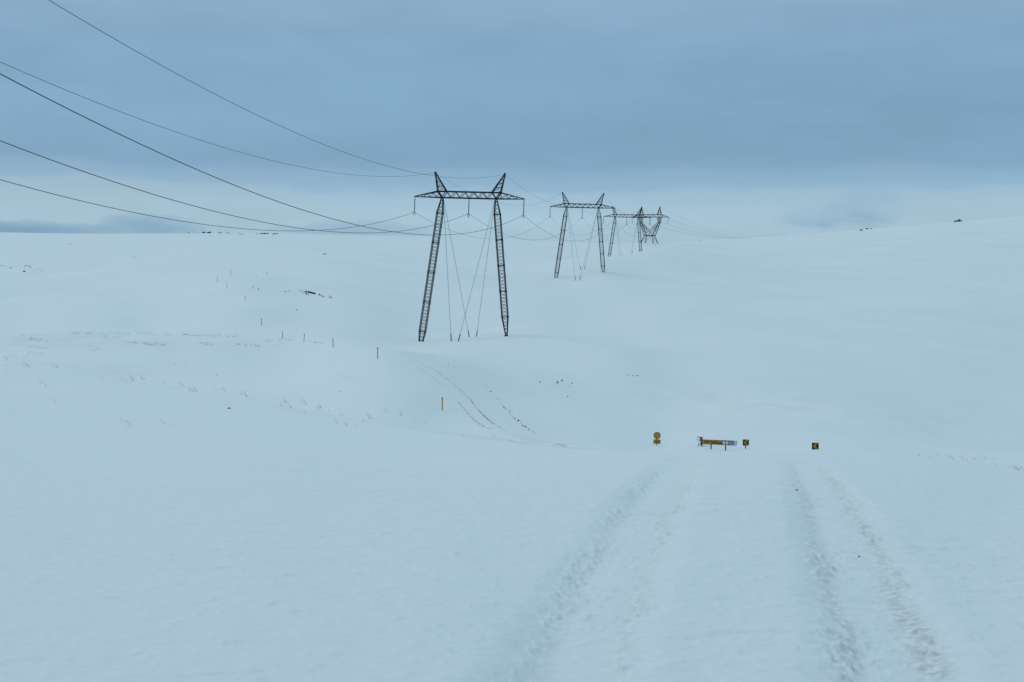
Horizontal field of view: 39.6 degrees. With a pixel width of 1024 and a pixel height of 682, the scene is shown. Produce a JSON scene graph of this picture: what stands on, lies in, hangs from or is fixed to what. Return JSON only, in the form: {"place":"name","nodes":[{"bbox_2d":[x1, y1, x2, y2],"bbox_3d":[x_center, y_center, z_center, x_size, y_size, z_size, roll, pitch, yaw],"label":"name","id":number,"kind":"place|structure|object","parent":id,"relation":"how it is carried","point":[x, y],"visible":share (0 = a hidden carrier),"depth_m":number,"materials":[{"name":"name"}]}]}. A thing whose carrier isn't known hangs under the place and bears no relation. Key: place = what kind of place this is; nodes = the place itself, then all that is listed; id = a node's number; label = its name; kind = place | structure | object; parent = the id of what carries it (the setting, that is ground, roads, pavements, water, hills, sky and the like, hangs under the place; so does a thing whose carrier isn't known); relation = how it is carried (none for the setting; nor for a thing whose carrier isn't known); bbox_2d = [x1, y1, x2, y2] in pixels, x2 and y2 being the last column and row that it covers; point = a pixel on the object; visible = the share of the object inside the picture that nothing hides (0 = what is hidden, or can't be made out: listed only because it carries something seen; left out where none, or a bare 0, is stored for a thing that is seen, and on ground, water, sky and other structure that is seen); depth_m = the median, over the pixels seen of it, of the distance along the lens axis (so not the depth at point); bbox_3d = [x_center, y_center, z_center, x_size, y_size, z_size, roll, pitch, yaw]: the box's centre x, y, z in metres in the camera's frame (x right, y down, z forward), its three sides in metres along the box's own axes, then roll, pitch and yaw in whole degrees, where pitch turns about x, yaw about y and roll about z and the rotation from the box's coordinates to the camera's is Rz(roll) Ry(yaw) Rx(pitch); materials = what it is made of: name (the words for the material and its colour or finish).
{"place":"outdoors","nodes":[
{"label":"outdoors","id":0,"kind":"place"},
{"bbox_2d":[6,358,496,437],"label":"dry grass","id":1,"kind":"structure","parent":0,"point":[242,394],"depth_m":107.58,"materials":[{"name":"brown plant"}]},
{"bbox_2d":[0,216,1023,681],"bbox_3d":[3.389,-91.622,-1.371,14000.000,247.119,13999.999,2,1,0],"label":"ground","id":2,"kind":"structure","parent":0,"point":[156,528],"depth_m":26.37,"materials":[{"name":"white snow"}]},
{"bbox_2d":[4,331,358,378],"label":"dry grass","id":3,"kind":"structure","parent":2,"relation":"on","point":[134,342],"depth_m":220.44,"materials":[{"name":"brown plant"}]},
{"bbox_2d":[414,172,524,341],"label":"pylon","id":4,"kind":"object","parent":2,"relation":"on","point":[495,198],"visible":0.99,"depth_m":235.57,"materials":[{"name":"metal"}]},
{"bbox_2d":[0,179,413,230],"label":"overhead wire","id":5,"kind":"object","parent":4,"relation":"attached to","point":[172,219],"visible":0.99,"depth_m":135.70,"materials":[{"name":"black metal"}]},
{"bbox_2d":[1,62,430,176],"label":"overhead wire","id":6,"kind":"object","parent":4,"relation":"attached to","point":[195,138],"visible":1,"depth_m":133.04,"materials":[{"name":"black metal"}]},
{"bbox_2d":[0,140,468,232],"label":"overhead wire","id":7,"kind":"object","parent":4,"relation":"attached to","point":[189,204],"visible":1,"depth_m":117.01,"materials":[{"name":"black metal"}]},
{"bbox_2d":[0,73,522,234],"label":"overhead wire","id":8,"kind":"object","parent":4,"relation":"attached to","point":[201,171],"visible":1,"depth_m":95.06,"materials":[{"name":"black metal"}]},
{"bbox_2d":[49,0,503,177],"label":"overhead wire","id":9,"kind":"object","parent":4,"relation":"attached to","point":[217,95],"visible":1,"depth_m":106.41,"materials":[{"name":"black metal"}]},
{"bbox_2d":[414,355,527,444],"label":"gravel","id":10,"kind":"structure","parent":2,"relation":"on","point":[472,402],"depth_m":124.62,"materials":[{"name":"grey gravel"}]},
{"bbox_2d":[549,192,614,279],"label":"pylon","id":11,"kind":"object","parent":2,"relation":"on","point":[567,207],"visible":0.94,"depth_m":401.62,"materials":[{"name":"metal"}]},
{"bbox_2d":[603,206,649,255],"bbox_3d":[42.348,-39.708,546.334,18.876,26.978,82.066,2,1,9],"label":"pylon","id":12,"kind":"object","parent":2,"relation":"on","point":[616,214],"visible":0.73,"depth_m":563.69,"materials":[{"name":"metal"}]},
{"bbox_2d":[632,206,669,242],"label":"pylon","id":13,"kind":"object","parent":2,"relation":"on","point":[659,218],"visible":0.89,"depth_m":702.32,"materials":[{"name":"metal"}]},
{"bbox_2d":[653,432,660,444],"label":"round road sign","id":14,"kind":"object","parent":2,"relation":"on","point":[657,435],"visible":0.98,"depth_m":124.03,"materials":[{"name":"metal"}]},
{"bbox_2d":[697,437,702,446],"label":"direction sign","id":15,"kind":"object","parent":2,"relation":"on","point":[699,439],"visible":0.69,"depth_m":118.39,"materials":[{"name":"white metal"}]},
{"bbox_2d":[701,439,736,449],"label":"direction sign","id":16,"kind":"object","parent":2,"relation":"on","point":[718,442],"visible":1,"depth_m":113.02,"materials":[{"name":"metal"}]},
{"bbox_2d":[743,439,748,448],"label":"chevron sign","id":17,"kind":"object","parent":2,"relation":"on","point":[745,442],"visible":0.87,"depth_m":117.24,"materials":[{"name":"metal"}]},
{"bbox_2d":[812,443,818,448],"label":"chevron sign","id":18,"kind":"object","parent":2,"relation":"on","point":[815,445],"visible":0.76,"depth_m":106.84,"materials":[{"name":"metal"}]},
{"bbox_2d":[919,455,1021,469],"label":"dry grass","id":19,"kind":"structure","parent":2,"relation":"on","point":[983,459],"depth_m":45.78,"materials":[{"name":"brown plant"}]},
{"bbox_2d":[0,0,1023,243],"label":"sky","id":20,"kind":"structure","parent":0,"point":[735,118],"materials":[{"name":"blue"}]}
]}

